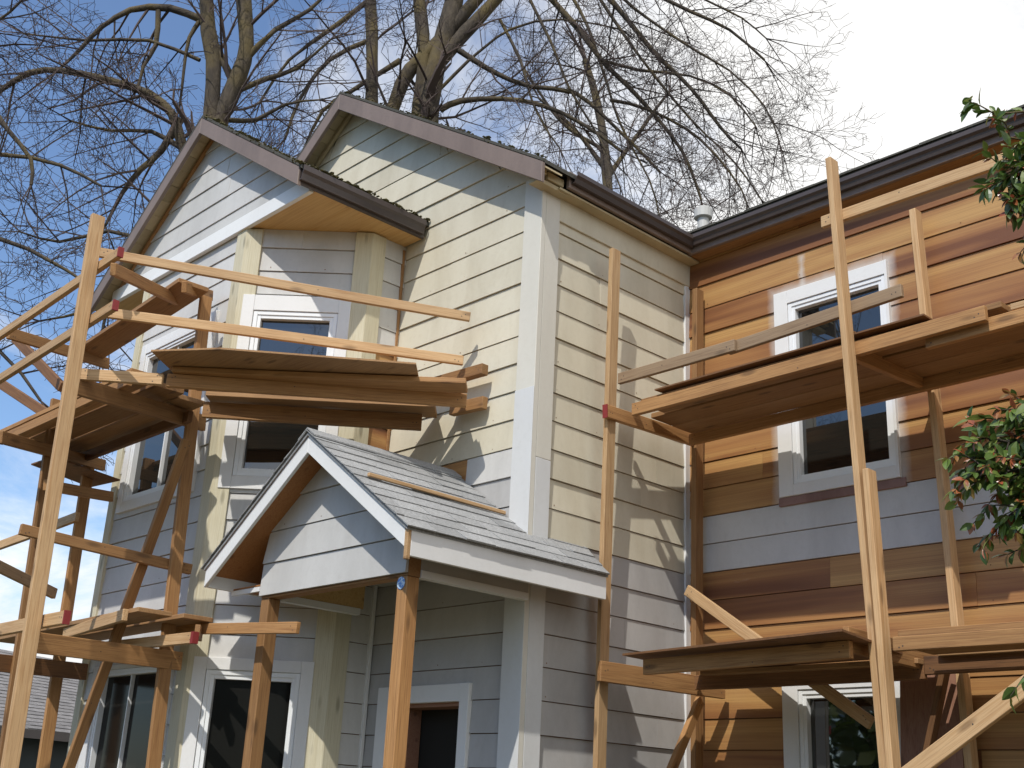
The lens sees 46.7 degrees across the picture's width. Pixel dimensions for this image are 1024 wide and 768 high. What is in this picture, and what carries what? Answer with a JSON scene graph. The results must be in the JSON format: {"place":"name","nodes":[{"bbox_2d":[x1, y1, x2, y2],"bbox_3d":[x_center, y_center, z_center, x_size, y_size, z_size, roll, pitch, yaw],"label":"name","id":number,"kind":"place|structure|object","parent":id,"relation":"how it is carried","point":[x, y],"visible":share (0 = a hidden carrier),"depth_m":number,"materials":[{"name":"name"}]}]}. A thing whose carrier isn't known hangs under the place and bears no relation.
{"place":"outdoors","nodes":[
{"label":"outdoors","id":0,"kind":"place"},
{"bbox_2d":[0,649,78,767],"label":"neighbour house","id":1,"kind":"structure","parent":0,"point":[34,723],"depth_m":23.31,"materials":[{"name":"grey"}]},
{"bbox_2d":[0,0,1023,728],"label":"sky","id":2,"kind":"structure","parent":0,"point":[915,62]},
{"label":"ground","id":3,"kind":"structure","parent":0,"visible":0},
{"bbox_2d":[0,0,164,482],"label":"tree","id":4,"kind":"object","parent":3,"relation":"on","point":[13,136],"visible":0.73,"depth_m":16.91,"materials":[{"name":"brown plant"}]},
{"bbox_2d":[0,0,440,465],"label":"tree","id":5,"kind":"object","parent":3,"relation":"on","point":[223,107],"visible":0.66,"depth_m":19.60,"materials":[{"name":"brown plant"}]},
{"bbox_2d":[0,213,487,767],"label":"scaffold","id":6,"kind":"object","parent":3,"relation":"on","point":[22,665],"visible":0.95,"depth_m":7.99,"materials":[{"name":"brown wood"}]},
{"bbox_2d":[0,368,146,437],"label":"plank","id":7,"kind":"object","parent":6,"relation":"on","point":[133,388],"visible":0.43,"depth_m":8.73,"materials":[{"name":"brown wood"}]},
{"bbox_2d":[31,460,119,486],"bbox_3d":[-3.490,0.709,9.505,0.500,0.172,0.750,20,-26,-40],"label":"plywood sheet","id":8,"kind":"object","parent":6,"relation":"on","point":[74,472],"visible":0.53,"depth_m":9.47,"materials":[{"name":"brown wood"}]},
{"bbox_2d":[0,607,171,643],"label":"plank","id":9,"kind":"object","parent":6,"relation":"on","point":[136,615],"visible":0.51,"depth_m":7.89,"materials":[{"name":"brown wood"}]},
{"bbox_2d":[29,383,183,441],"bbox_3d":[-3.062,0.244,8.810,0.226,0.043,2.100,20,-26,-40],"label":"plank","id":10,"kind":"object","parent":6,"relation":"on","point":[96,418],"visible":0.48,"depth_m":8.69,"materials":[{"name":"brown wood"}]},
{"bbox_2d":[69,395,203,452],"bbox_3d":[-2.960,0.330,9.016,0.216,0.041,2.080,20,-26,-40],"label":"plank","id":11,"kind":"object","parent":6,"relation":"on","point":[135,422],"visible":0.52,"depth_m":8.96,"materials":[{"name":"brown wood"}]},
{"bbox_2d":[76,613,212,640],"bbox_3d":[-2.856,1.786,8.524,0.224,0.034,2.320,21,-27,-40],"label":"plank","id":12,"kind":"object","parent":6,"relation":"on","point":[182,619],"visible":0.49,"depth_m":8.07,"materials":[{"name":"brown wood"}]},
{"bbox_2d":[85,278,208,357],"bbox_3d":[-2.966,-0.471,9.308,0.246,0.039,1.952,19,-28,-38],"label":"plank","id":13,"kind":"object","parent":6,"relation":"on","point":[111,338],"visible":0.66,"depth_m":9.29,"materials":[{"name":"brown wood"}]},
{"bbox_2d":[171,366,467,392],"bbox_3d":[-1.270,-0.027,7.869,1.945,0.041,0.205,2,-20,2],"label":"plank","id":14,"kind":"object","parent":6,"relation":"on","point":[434,384],"visible":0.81,"depth_m":7.80,"materials":[{"name":"brown wood"}]},
{"bbox_2d":[151,347,418,375],"bbox_3d":[-1.461,-0.141,7.674,1.697,0.012,0.412,2,-20,2],"label":"plywood sheet","id":15,"kind":"object","parent":14,"relation":"on","point":[228,358],"visible":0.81,"depth_m":7.66,"materials":[{"name":"brown wood"}]},
{"bbox_2d":[206,391,436,417],"bbox_3d":[-1.333,0.145,8.356,1.599,0.041,0.253,3,-20,1],"label":"plank","id":16,"kind":"object","parent":6,"relation":"on","point":[427,411],"visible":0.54,"depth_m":8.28,"materials":[{"name":"brown wood"}]},
{"bbox_2d":[193,0,885,231],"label":"tree","id":17,"kind":"object","parent":3,"relation":"on","point":[457,27],"visible":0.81,"depth_m":23.32,"materials":[{"name":"brown plant"}]},
{"bbox_2d":[66,90,1023,767],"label":"house","id":18,"kind":"structure","parent":3,"relation":"on","point":[438,632],"depth_m":8.05,"materials":[{"name":"beige paint"}]},
{"bbox_2d":[78,664,174,767],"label":"window","id":19,"kind":"structure","parent":18,"relation":"in","point":[119,730],"depth_m":8.57,"materials":[{"name":"white paint"}]},
{"bbox_2d":[115,310,219,513],"bbox_3d":[-2.688,0.244,9.325,0.094,1.440,1.195,20,-26,-40],"label":"window","id":20,"kind":"structure","parent":18,"relation":"in","point":[147,464],"depth_m":9.40,"materials":[{"name":"white paint"}]},
{"bbox_2d":[179,656,314,767],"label":"window","id":21,"kind":"structure","parent":18,"relation":"in","point":[220,687],"depth_m":7.93,"materials":[{"name":"white paint"}]},
{"bbox_2d":[217,294,350,489],"bbox_3d":[-1.650,0.060,8.719,0.820,1.505,0.094,2,-20,2],"label":"window","id":22,"kind":"structure","parent":18,"relation":"in","point":[252,451],"depth_m":8.81,"materials":[{"name":"white paint"}]},
{"bbox_2d":[372,683,472,767],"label":"doorway","id":23,"kind":"structure","parent":18,"relation":"in","point":[439,715],"depth_m":7.79,"materials":[{"name":"white paint"}]},
{"bbox_2d":[367,472,505,514],"bbox_3d":[-0.441,0.676,7.249,1.087,0.026,0.026,20,-26,-39],"label":"roof batten","id":24,"kind":"object","parent":18,"relation":"on","point":[425,490],"visible":1,"depth_m":7.21,"materials":[{"name":"brown wood"}]},
{"bbox_2d":[773,259,901,497],"bbox_3d":[2.197,-0.020,8.040,0.094,1.510,0.895,20,-26,-40],"label":"window","id":25,"kind":"structure","parent":18,"relation":"in","point":[814,454],"depth_m":8.01,"materials":[{"name":"white paint"}]},
{"bbox_2d":[782,681,900,767],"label":"window","id":26,"kind":"structure","parent":18,"relation":"in","point":[817,733],"depth_m":7.39,"materials":[{"name":"white paint"}]},
{"bbox_2d":[459,0,742,225],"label":"tree","id":27,"kind":"object","parent":3,"relation":"on","point":[608,169],"visible":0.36,"depth_m":31.26,"materials":[{"name":"brown plant"}]},
{"bbox_2d":[593,153,1023,767],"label":"scaffold","id":28,"kind":"object","parent":3,"relation":"on","point":[669,675],"visible":0.95,"depth_m":6.98,"materials":[{"name":"brown wood"}]},
{"bbox_2d":[700,658,923,675],"bbox_3d":[1.845,1.734,7.178,0.345,0.032,1.500,20,-26,-40],"label":"plank","id":29,"kind":"object","parent":28,"relation":"on","point":[807,667],"visible":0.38,"depth_m":7.11,"materials":[{"name":"brown wood"}]},
{"bbox_2d":[622,629,902,667],"bbox_3d":[1.428,1.534,6.757,1.080,0.012,1.690,20,-26,-40],"label":"plywood sheet","id":30,"kind":"object","parent":29,"relation":"on","point":[805,638],"visible":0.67,"depth_m":6.43,"materials":[{"name":"brown wood"}]},
{"bbox_2d":[641,301,1011,412],"bbox_3d":[1.816,-0.121,7.216,0.247,0.044,2.500,20,-26,-39],"label":"plank","id":31,"kind":"object","parent":28,"relation":"on","point":[997,308],"visible":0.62,"depth_m":7.28,"materials":[{"name":"brown wood"}]},
{"bbox_2d":[654,313,931,392],"bbox_3d":[1.828,-0.092,7.407,0.640,0.010,1.940,20,-26,-40],"label":"plywood sheet","id":32,"kind":"object","parent":31,"relation":"on","point":[902,323],"visible":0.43,"depth_m":7.15,"materials":[{"name":"brown wood"}]},
{"bbox_2d":[651,325,1023,425],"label":"plank","id":33,"kind":"object","parent":28,"relation":"on","point":[901,359],"visible":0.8,"depth_m":7.42,"materials":[{"name":"brown wood"}]},
{"bbox_2d":[672,339,1023,433],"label":"plank","id":34,"kind":"object","parent":28,"relation":"on","point":[952,363],"visible":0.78,"depth_m":7.54,"materials":[{"name":"brown wood"}]},
{"bbox_2d":[898,621,1023,635],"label":"plank","id":35,"kind":"object","parent":28,"relation":"on","point":[978,627],"visible":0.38,"depth_m":5.74,"materials":[{"name":"brown wood"}]},
{"bbox_2d":[920,644,1023,654],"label":"plank","id":36,"kind":"object","parent":28,"relation":"on","point":[971,649],"visible":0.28,"depth_m":6.24,"materials":[{"name":"brown wood"}]},
{"bbox_2d":[938,649,1023,656],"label":"plank","id":37,"kind":"object","parent":28,"relation":"on","point":[987,652],"visible":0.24,"depth_m":6.33,"materials":[{"name":"brown wood"}]},
{"bbox_2d":[1010,301,1023,310],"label":"plank","id":38,"kind":"object","parent":28,"relation":"on","point":[1016,305],"visible":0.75,"depth_m":6.24,"materials":[{"name":"brown wood"}]},
{"bbox_2d":[900,674,963,767],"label":"plywood sheet","id":39,"kind":"object","parent":3,"relation":"on","point":[916,698],"depth_m":6.82,"materials":[{"name":"brown wood"}]},
{"bbox_2d":[934,88,1023,712],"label":"shrub","id":40,"kind":"object","parent":3,"relation":"on","point":[1004,472],"visible":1,"depth_m":3.66,"materials":[{"name":"green plant"}]}
]}

